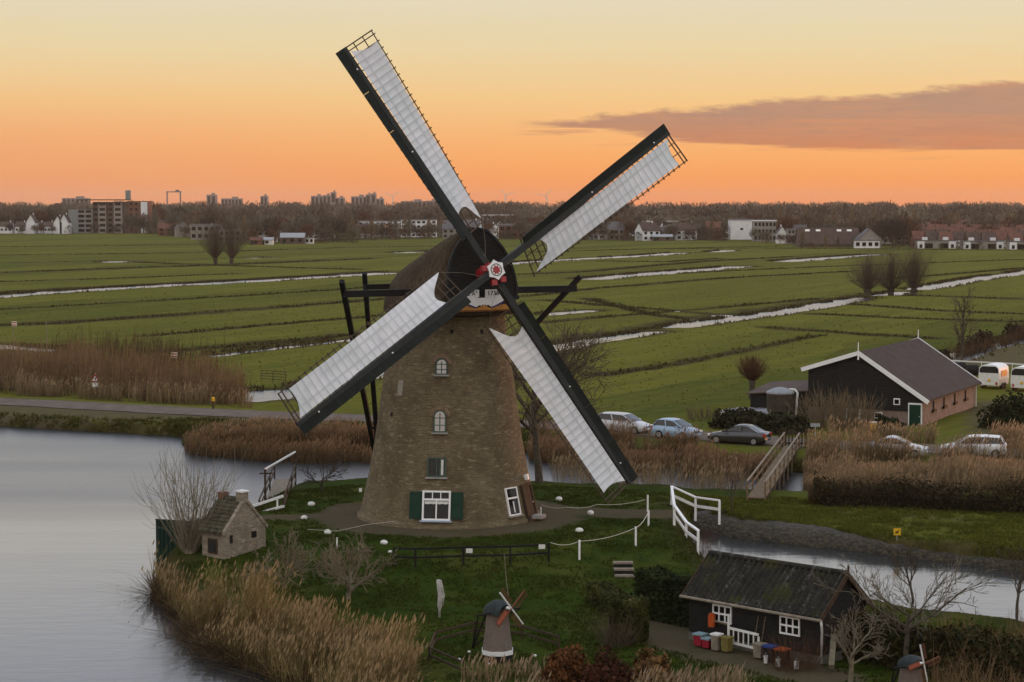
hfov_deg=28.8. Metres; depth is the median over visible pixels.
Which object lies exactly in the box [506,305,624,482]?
bare tree
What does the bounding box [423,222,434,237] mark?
bare tree
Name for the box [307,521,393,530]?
rope
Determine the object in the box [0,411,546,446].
bank grass
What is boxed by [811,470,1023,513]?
hedge
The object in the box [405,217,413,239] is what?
bare poplar
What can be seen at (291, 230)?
bare tree
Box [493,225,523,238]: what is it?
town house
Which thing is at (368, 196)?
tower block
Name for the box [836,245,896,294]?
pollard willow
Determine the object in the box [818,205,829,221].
bare poplar
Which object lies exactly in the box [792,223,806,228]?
town house
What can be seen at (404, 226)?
bare poplar
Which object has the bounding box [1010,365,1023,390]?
caravan
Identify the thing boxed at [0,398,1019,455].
road
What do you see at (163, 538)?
green screen
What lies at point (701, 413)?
bare shrub
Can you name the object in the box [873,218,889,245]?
bare tree
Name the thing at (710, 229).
bare shrub
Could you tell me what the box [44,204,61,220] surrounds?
bare tree
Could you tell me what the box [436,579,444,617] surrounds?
wooden sculpture
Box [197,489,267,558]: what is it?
brick bakehouse
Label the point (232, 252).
pollard willow
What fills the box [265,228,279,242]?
bare shrub
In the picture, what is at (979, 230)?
terraced house
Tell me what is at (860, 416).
bare shrub
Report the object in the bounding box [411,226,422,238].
bare tree
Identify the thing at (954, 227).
terraced house
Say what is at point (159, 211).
bare tree
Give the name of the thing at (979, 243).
bare shrub
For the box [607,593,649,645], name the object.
clipped hedge
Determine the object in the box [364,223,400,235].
flat block
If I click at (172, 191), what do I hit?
steel gantry
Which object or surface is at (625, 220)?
bare tree
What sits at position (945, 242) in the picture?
garage row
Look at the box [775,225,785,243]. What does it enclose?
white gable house
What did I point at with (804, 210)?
bare poplar
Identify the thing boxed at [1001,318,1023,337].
bush
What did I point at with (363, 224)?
cottage
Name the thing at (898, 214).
bare tree
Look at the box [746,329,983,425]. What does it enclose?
barn
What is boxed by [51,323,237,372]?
rough growth
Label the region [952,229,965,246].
terraced house
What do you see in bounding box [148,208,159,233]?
bare poplar
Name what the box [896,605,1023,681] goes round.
dry plants
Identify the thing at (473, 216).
bare tree
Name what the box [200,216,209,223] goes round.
bare tree
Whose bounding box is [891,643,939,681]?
miniature windmill
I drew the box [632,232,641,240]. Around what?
bare shrub
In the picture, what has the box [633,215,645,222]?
bare tree
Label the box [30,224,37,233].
bare tree
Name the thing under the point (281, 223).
bare tree
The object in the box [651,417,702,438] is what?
parked car
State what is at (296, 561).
fruit tree
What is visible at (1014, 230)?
terraced house
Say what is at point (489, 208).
distant wood
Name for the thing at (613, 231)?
bare shrub
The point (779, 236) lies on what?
bare tree
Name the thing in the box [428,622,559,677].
wooden fence
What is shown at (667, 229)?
bare tree
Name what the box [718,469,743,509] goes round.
bare tree
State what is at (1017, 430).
reed strip
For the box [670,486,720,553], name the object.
bridge railing
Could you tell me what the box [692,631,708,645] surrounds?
plastic crate
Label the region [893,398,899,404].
window
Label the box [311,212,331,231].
bare tree
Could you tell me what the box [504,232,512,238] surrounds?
bare shrub
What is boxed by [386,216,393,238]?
bare poplar
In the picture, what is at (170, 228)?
bare tree
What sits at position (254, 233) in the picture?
bare tree
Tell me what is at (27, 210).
bare tree
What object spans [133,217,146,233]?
bare tree
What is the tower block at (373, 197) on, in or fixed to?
on the ground at (126, 252)
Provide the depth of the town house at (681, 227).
1002.22 m
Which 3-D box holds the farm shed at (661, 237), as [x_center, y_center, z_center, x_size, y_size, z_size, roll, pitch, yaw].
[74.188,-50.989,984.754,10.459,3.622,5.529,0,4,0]
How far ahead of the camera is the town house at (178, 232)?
1094.93 m
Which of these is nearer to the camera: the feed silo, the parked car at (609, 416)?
the parked car at (609, 416)
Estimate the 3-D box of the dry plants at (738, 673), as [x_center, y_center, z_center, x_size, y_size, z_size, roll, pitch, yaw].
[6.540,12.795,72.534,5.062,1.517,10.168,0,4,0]
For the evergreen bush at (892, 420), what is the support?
on the ground at (126, 252)
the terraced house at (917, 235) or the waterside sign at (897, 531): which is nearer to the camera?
the waterside sign at (897, 531)
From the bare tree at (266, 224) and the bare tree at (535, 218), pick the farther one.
the bare tree at (535, 218)
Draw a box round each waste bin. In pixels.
[752,641,767,657]
[762,643,779,660]
[773,647,789,663]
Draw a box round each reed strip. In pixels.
[823,415,939,443]
[987,418,1023,448]
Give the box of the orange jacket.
[708,612,715,626]
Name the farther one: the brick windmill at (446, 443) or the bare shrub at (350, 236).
the bare shrub at (350, 236)
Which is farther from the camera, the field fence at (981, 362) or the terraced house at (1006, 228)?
the terraced house at (1006, 228)
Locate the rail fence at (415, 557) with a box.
[393,543,549,566]
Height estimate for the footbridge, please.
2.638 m
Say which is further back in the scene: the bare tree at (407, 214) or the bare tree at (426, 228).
the bare tree at (407, 214)
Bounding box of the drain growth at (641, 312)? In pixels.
[0,242,1023,375]
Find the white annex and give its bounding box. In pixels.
[853,239,879,247]
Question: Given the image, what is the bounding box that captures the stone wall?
[692,511,1023,570]
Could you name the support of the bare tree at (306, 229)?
on the ground at (126, 252)
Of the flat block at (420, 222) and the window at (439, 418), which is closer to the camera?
the window at (439, 418)
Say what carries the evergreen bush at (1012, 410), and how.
on the ground at (126, 252)
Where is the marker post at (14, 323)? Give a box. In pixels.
[12,321,16,347]
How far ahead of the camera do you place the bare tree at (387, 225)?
1023.83 m
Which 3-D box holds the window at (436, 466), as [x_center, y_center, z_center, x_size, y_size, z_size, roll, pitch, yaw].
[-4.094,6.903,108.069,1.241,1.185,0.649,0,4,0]
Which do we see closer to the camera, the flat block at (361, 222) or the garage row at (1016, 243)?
the garage row at (1016, 243)
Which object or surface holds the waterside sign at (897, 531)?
on the dike grass at (813, 514)
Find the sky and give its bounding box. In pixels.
[0,0,1023,205]
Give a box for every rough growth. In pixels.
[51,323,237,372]
[77,564,341,681]
[187,414,366,451]
[802,475,1023,504]
[945,320,1023,359]
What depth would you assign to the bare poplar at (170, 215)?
1141.91 m
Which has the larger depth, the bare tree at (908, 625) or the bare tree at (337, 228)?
the bare tree at (337, 228)
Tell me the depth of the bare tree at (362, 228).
1034.85 m
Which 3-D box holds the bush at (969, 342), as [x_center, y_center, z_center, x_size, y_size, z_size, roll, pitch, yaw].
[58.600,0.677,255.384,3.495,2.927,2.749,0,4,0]
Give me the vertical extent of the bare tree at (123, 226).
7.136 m
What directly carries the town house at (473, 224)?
on the ground at (126, 252)
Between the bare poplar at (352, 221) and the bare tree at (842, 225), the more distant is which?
the bare poplar at (352, 221)
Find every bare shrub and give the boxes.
[63,225,73,233]
[144,225,156,233]
[183,228,190,237]
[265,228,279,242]
[311,229,326,241]
[330,231,342,241]
[343,230,357,241]
[424,230,431,238]
[487,227,500,239]
[501,228,512,238]
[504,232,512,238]
[584,611,645,648]
[593,230,603,239]
[608,229,618,239]
[622,233,632,240]
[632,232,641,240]
[683,231,695,240]
[684,404,736,420]
[687,229,699,240]
[687,526,721,546]
[701,227,719,240]
[711,227,725,240]
[751,629,833,672]
[782,382,867,429]
[819,386,887,431]
[890,240,900,247]
[940,219,952,224]
[974,241,984,248]
[976,223,988,229]
[999,216,1017,226]
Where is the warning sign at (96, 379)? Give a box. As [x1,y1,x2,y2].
[92,373,99,386]
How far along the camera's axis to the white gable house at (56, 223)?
1208.59 m
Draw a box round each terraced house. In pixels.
[895,235,908,244]
[910,229,924,245]
[921,225,939,230]
[924,229,938,239]
[926,223,947,226]
[931,228,947,230]
[938,229,953,239]
[940,225,958,228]
[950,223,970,228]
[950,228,966,231]
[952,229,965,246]
[960,225,977,229]
[965,230,980,239]
[966,228,983,235]
[980,230,996,239]
[995,230,1007,247]
[998,226,1017,230]
[1001,228,1017,231]
[1006,230,1022,240]
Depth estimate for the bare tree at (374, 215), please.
1274.56 m
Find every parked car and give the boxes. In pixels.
[598,411,652,433]
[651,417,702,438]
[708,424,771,445]
[868,435,928,457]
[940,434,1006,457]
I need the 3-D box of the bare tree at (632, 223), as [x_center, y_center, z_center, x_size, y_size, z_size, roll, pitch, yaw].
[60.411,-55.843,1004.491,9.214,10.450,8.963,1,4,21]
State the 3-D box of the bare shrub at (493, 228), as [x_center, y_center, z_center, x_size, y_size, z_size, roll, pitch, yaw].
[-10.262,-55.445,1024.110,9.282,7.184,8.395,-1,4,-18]
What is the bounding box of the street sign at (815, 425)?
[810,423,819,439]
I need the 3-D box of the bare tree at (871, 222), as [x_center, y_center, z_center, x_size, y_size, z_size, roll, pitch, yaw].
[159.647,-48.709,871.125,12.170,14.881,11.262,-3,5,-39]
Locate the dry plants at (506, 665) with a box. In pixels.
[459,652,552,681]
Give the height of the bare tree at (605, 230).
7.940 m
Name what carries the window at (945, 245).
in the garage row at (945, 242)
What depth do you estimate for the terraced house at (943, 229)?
881.62 m
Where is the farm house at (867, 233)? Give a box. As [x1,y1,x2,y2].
[854,226,881,247]
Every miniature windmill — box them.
[471,588,526,663]
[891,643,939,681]
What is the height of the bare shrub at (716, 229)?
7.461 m
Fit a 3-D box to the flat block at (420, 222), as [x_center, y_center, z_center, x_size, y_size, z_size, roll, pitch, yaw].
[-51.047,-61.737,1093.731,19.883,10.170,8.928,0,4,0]
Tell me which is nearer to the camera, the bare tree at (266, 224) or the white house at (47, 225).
the bare tree at (266, 224)
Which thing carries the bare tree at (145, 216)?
on the ground at (126, 252)
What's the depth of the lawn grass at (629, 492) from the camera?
97.14 m
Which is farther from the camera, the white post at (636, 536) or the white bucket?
the white post at (636, 536)
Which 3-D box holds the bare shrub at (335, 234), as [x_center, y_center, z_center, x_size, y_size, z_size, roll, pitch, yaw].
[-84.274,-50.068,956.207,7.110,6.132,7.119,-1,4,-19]
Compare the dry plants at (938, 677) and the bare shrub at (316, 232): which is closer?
the dry plants at (938, 677)
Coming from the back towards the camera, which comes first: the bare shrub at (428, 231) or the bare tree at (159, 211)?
the bare tree at (159, 211)
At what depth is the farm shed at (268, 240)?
894.66 m
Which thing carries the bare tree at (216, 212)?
on the ground at (126, 252)
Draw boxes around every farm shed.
[249,237,262,244]
[263,237,274,244]
[280,233,305,243]
[651,234,672,240]
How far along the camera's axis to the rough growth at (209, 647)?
84.58 m
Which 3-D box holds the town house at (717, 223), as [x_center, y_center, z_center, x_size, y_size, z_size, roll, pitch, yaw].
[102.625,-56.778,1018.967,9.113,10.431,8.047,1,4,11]
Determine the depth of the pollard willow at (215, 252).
604.68 m
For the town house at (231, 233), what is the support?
on the ground at (126, 252)
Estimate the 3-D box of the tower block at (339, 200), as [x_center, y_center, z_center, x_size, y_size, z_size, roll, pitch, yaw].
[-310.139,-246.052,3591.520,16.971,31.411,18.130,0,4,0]
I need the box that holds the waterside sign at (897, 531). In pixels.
[894,528,900,539]
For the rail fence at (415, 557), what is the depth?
98.13 m
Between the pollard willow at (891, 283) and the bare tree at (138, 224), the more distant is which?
the bare tree at (138, 224)
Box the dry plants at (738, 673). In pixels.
[633,658,754,681]
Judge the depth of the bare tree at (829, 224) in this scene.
916.25 m
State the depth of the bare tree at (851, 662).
71.83 m
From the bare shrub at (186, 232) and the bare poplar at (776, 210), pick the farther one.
the bare poplar at (776, 210)
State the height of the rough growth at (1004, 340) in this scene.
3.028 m
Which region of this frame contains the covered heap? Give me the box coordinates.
[720,407,769,415]
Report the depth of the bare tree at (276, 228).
945.92 m
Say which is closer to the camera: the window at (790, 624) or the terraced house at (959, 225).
the window at (790, 624)
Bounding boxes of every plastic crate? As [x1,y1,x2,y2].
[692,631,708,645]
[700,636,710,647]
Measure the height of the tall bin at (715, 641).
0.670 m
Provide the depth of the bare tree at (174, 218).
1142.81 m
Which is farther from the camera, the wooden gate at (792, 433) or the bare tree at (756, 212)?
the bare tree at (756, 212)
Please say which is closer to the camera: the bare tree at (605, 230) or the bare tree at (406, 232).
the bare tree at (605, 230)
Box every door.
[519,482,537,521]
[909,405,920,425]
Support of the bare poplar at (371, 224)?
on the ground at (126, 252)
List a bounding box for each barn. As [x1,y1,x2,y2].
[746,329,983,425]
[794,227,858,246]
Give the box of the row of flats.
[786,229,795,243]
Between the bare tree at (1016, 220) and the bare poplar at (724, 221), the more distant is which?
the bare tree at (1016, 220)
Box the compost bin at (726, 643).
[720,635,733,651]
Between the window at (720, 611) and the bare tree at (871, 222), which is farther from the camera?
the bare tree at (871, 222)
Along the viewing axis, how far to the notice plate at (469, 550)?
97.56 m
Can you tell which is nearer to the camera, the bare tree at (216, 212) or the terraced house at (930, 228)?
the terraced house at (930, 228)
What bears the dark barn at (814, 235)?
on the ground at (126, 252)
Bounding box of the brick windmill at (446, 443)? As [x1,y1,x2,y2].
[277,30,687,529]
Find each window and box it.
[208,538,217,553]
[419,490,451,522]
[425,457,447,478]
[429,406,450,433]
[431,354,451,376]
[504,486,523,517]
[712,603,731,624]
[779,615,799,636]
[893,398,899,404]
[925,243,932,247]
[940,243,947,247]
[1017,244,1023,248]
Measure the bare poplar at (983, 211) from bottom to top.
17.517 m
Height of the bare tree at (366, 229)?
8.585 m
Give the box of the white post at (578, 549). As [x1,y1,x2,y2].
[578,540,579,559]
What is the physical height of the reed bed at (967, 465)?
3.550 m
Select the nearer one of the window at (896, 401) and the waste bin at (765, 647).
the waste bin at (765, 647)
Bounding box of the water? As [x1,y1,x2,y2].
[0,250,1023,681]
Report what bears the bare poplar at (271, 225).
on the ground at (126, 252)
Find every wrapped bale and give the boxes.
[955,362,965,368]
[965,365,978,374]
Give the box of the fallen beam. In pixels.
[828,634,836,669]
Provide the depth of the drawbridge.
124.07 m
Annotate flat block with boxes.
[358,221,400,223]
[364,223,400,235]
[400,219,436,236]
[481,215,512,221]
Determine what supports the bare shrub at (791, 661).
on the ground at (126, 252)
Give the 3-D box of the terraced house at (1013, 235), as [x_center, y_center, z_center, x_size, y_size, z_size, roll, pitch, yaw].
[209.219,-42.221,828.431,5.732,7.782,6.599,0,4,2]
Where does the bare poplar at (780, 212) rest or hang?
on the ground at (126, 252)
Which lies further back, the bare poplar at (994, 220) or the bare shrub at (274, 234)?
the bare poplar at (994, 220)
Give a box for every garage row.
[915,237,956,248]
[960,238,1003,248]
[1005,238,1023,248]
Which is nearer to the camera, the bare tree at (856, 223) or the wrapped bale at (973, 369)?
the wrapped bale at (973, 369)
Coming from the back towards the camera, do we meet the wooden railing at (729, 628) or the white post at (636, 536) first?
the white post at (636, 536)
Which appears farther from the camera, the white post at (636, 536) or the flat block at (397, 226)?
the flat block at (397, 226)
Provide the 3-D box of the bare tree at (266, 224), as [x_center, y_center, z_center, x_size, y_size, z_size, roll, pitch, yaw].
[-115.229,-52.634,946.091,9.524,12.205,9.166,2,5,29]
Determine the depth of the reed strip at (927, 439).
150.75 m
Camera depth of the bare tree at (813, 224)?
923.29 m
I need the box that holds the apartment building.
[68,190,151,232]
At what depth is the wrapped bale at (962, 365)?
220.75 m
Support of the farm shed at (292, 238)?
on the ground at (126, 252)
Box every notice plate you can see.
[466,548,472,552]
[539,544,544,548]
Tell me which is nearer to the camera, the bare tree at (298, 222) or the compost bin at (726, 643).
the compost bin at (726, 643)
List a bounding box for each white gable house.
[26,213,38,233]
[53,215,61,233]
[60,213,71,233]
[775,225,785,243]
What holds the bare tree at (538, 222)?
on the ground at (126, 252)
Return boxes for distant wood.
[0,199,1023,220]
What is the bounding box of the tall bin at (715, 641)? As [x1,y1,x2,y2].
[710,632,723,650]
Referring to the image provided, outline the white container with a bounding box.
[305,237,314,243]
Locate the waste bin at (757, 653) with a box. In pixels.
[752,641,767,657]
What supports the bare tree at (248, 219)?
on the ground at (126, 252)
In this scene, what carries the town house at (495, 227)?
on the ground at (126, 252)
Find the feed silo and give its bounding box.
[766,387,798,416]
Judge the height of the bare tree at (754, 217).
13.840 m
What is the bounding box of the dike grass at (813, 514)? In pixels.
[674,490,1023,560]
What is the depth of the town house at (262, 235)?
949.65 m
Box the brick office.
[751,220,776,241]
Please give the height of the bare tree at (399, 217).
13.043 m
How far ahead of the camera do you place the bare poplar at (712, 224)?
1000.61 m
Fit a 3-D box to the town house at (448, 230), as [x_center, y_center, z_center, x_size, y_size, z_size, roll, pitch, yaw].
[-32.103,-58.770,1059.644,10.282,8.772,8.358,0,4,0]
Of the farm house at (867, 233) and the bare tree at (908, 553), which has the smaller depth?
the bare tree at (908, 553)
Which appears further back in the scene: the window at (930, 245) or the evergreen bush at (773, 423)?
the window at (930, 245)
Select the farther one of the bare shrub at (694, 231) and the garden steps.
the bare shrub at (694, 231)
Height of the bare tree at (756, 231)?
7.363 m
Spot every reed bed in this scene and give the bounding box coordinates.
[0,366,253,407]
[112,539,457,681]
[181,415,373,463]
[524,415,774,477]
[799,427,1023,490]
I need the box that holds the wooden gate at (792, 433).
[778,430,805,447]
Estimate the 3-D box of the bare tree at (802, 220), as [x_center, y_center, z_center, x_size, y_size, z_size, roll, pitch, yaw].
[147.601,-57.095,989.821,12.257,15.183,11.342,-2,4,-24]
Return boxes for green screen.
[155,519,201,563]
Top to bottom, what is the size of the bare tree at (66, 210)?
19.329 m
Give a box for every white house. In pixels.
[0,221,14,233]
[14,221,25,232]
[44,221,53,232]
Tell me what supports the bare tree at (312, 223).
on the ground at (126, 252)
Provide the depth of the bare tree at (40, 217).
1258.22 m
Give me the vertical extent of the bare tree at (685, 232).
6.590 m
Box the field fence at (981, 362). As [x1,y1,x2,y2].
[952,360,1023,368]
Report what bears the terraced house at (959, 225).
on the ground at (126, 252)
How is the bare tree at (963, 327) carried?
on the ground at (126, 252)
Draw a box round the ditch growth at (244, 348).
[0,249,1023,399]
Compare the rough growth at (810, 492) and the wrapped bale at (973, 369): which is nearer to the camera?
the rough growth at (810, 492)
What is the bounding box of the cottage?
[355,223,367,237]
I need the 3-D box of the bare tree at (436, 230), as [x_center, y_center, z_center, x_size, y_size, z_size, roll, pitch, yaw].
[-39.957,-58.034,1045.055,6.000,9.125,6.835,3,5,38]
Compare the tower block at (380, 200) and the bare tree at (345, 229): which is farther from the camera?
the tower block at (380, 200)
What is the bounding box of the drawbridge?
[253,451,295,510]
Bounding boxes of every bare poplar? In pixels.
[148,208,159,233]
[165,212,172,224]
[238,214,249,242]
[266,221,275,240]
[347,218,356,240]
[365,218,375,240]
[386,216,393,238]
[391,219,399,239]
[400,217,407,238]
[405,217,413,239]
[437,217,445,237]
[697,217,704,239]
[699,218,707,239]
[707,218,714,238]
[719,217,730,238]
[773,206,781,219]
[775,206,783,222]
[785,207,792,219]
[799,230,805,246]
[800,205,809,219]
[815,206,822,221]
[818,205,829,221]
[823,235,828,247]
[839,202,848,221]
[980,205,987,219]
[990,214,999,225]
[1014,209,1023,224]
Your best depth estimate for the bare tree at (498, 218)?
1146.48 m
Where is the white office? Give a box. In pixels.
[728,219,753,239]
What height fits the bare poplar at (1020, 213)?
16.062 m
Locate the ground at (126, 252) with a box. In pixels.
[0,206,1023,681]
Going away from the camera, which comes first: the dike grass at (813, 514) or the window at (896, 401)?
the dike grass at (813, 514)
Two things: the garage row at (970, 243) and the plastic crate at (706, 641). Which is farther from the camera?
the garage row at (970, 243)
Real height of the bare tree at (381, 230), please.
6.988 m
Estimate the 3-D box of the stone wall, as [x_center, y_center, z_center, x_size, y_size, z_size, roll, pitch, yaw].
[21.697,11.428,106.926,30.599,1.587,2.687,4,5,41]
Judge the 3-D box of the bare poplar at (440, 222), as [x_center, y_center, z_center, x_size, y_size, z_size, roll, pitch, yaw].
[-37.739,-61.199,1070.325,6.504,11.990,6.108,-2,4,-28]
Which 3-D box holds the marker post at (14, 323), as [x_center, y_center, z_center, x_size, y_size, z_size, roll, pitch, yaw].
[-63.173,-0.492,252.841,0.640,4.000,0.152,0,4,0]
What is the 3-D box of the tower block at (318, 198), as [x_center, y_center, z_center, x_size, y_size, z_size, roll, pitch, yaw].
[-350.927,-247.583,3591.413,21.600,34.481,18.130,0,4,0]
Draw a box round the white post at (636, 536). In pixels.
[635,527,636,545]
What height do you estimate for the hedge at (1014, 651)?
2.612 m
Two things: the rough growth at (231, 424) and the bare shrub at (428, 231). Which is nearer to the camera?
the rough growth at (231, 424)
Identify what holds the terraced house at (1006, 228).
on the ground at (126, 252)
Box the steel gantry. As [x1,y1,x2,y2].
[166,190,181,205]
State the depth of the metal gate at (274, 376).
209.56 m
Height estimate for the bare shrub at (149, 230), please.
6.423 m
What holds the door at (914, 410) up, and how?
in the barn at (917, 381)
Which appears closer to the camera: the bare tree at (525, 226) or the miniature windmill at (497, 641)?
the miniature windmill at (497, 641)
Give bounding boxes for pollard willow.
[191,214,237,264]
[206,210,263,264]
[735,351,770,398]
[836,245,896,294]
[862,245,915,294]
[887,238,946,294]
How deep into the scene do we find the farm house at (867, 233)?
832.43 m
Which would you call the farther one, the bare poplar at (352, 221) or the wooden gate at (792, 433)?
the bare poplar at (352, 221)
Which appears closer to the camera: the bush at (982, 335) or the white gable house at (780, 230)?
the bush at (982, 335)
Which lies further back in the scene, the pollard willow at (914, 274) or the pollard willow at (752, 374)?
the pollard willow at (914, 274)
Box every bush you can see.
[131,436,256,553]
[537,642,590,681]
[580,644,635,681]
[631,647,675,681]
[707,406,769,429]
[748,411,814,435]
[865,414,905,431]
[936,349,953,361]
[956,335,980,351]
[968,329,996,345]
[975,390,1023,430]
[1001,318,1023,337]
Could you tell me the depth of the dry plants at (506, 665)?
76.77 m
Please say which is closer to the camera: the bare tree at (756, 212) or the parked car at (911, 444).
the parked car at (911, 444)
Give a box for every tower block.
[62,196,90,206]
[207,193,217,205]
[221,197,242,209]
[260,194,268,209]
[311,194,322,204]
[323,193,330,205]
[331,190,336,212]
[335,196,344,212]
[351,195,366,210]
[366,192,370,204]
[371,192,376,212]
[376,197,383,209]
[401,199,425,212]
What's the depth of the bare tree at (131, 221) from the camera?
1216.11 m
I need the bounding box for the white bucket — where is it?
[764,654,767,662]
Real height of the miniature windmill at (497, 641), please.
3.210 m
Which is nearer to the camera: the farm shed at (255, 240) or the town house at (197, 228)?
the farm shed at (255, 240)
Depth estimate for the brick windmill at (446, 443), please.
108.44 m
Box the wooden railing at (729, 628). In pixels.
[727,614,759,648]
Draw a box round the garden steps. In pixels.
[613,561,634,577]
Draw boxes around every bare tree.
[0,208,14,221]
[5,223,14,230]
[10,210,23,222]
[17,205,37,221]
[27,210,49,221]
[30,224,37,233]
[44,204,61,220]
[62,204,77,213]
[89,222,99,233]
[119,224,128,233]
[123,215,135,233]
[127,214,139,226]
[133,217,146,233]
[135,213,151,233]
[152,202,166,218]
[157,207,168,217]
[163,210,184,223]
[169,224,176,235]
[171,204,187,216]
[200,205,225,223]
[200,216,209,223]
[231,213,253,228]
[247,229,259,238]
[261,217,278,235]
[262,215,282,225]
[266,225,284,241]
[275,217,290,229]
[282,217,305,232]
[286,222,299,232]
[299,211,320,236]
[300,223,315,236]
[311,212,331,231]
[331,219,344,233]
[334,218,346,237]
[338,214,359,238]
[347,226,359,241]
[355,209,373,220]
[360,226,369,238]
[364,212,379,220]
[365,224,377,233]
[377,227,387,239]
[378,210,392,220]
[381,223,393,238]
[392,213,405,220]
[400,228,409,234]
[404,211,415,218]
[407,214,422,218]
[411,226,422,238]
[419,211,433,218]
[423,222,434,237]
[431,223,441,238]
[466,211,481,220]
[483,221,493,230]
[491,214,505,222]
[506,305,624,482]
[512,221,527,237]
[519,221,532,233]
[531,216,544,223]
[532,218,542,228]
[597,226,609,238]
[617,216,634,232]
[623,220,636,237]
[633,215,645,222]
[661,223,678,234]
[682,228,691,236]
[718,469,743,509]
[745,214,760,219]
[749,208,767,219]
[749,229,758,237]
[760,230,771,242]
[763,215,778,223]
[775,214,795,230]
[775,234,783,240]
[799,212,818,226]
[809,219,825,226]
[813,551,1006,656]
[820,220,838,226]
[823,593,892,681]
[837,221,853,226]
[848,219,863,233]
[862,221,879,233]
[865,213,886,232]
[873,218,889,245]
[876,216,909,243]
[883,543,920,600]
[890,215,915,245]
[891,213,902,220]
[906,219,920,245]
[930,219,941,223]
[948,286,979,359]
[992,540,1023,612]
[1011,215,1023,224]
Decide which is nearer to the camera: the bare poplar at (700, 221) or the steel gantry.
the bare poplar at (700, 221)
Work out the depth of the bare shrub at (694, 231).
993.20 m
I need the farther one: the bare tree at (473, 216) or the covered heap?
the bare tree at (473, 216)
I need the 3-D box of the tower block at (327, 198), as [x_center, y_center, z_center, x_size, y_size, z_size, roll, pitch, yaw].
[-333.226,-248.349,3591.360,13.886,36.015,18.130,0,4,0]
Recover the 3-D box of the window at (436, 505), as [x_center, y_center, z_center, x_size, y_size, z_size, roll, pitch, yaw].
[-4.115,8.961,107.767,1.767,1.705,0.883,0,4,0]
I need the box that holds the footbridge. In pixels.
[746,432,799,500]
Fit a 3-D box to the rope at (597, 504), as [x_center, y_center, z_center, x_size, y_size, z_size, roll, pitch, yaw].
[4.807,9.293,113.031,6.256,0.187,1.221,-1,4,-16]
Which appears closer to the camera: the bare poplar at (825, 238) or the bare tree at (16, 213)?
the bare poplar at (825, 238)
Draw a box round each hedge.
[584,580,632,614]
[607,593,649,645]
[630,564,691,627]
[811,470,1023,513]
[842,608,1023,681]
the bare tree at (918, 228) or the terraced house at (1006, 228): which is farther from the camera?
the terraced house at (1006, 228)
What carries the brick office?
on the ground at (126, 252)
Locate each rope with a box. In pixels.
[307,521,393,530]
[541,500,642,507]
[550,507,648,544]
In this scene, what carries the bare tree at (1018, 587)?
on the ground at (126, 252)
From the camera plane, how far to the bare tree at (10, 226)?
1199.70 m
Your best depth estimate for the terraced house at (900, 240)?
889.82 m
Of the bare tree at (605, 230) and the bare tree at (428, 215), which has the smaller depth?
the bare tree at (605, 230)
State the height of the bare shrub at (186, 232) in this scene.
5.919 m
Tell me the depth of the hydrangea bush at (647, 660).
75.55 m
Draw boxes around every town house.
[157,222,175,235]
[175,221,190,236]
[190,224,222,239]
[218,229,249,241]
[257,230,277,241]
[442,224,456,237]
[463,218,482,227]
[491,222,498,238]
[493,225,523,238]
[588,221,608,239]
[603,224,609,239]
[609,220,627,239]
[634,221,660,240]
[675,221,697,239]
[705,220,721,239]
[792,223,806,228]
[880,232,891,243]
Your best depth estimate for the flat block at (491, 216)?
1436.51 m
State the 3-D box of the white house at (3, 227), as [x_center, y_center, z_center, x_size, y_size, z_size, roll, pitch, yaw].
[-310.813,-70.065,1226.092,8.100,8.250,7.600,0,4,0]
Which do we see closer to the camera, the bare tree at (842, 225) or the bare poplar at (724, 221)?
the bare tree at (842, 225)
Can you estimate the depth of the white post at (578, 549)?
99.74 m
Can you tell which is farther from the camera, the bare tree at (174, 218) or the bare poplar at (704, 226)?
the bare tree at (174, 218)
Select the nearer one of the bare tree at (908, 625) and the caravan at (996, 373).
the bare tree at (908, 625)
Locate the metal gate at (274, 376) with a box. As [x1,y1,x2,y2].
[261,370,285,382]
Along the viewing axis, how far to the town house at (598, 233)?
1018.52 m
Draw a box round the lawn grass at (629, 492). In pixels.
[175,483,1023,681]
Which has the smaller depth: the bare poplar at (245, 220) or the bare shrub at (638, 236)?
the bare poplar at (245, 220)
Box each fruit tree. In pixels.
[238,529,327,588]
[298,451,351,491]
[314,528,399,598]
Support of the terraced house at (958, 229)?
on the ground at (126, 252)
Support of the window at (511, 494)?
in the brick windmill at (446, 443)
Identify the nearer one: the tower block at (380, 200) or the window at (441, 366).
the window at (441, 366)
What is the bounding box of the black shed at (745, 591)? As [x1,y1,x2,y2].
[679,550,873,664]
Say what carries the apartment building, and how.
on the ground at (126, 252)
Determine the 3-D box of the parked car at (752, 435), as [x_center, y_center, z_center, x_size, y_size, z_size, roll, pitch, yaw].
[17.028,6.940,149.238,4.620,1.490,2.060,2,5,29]

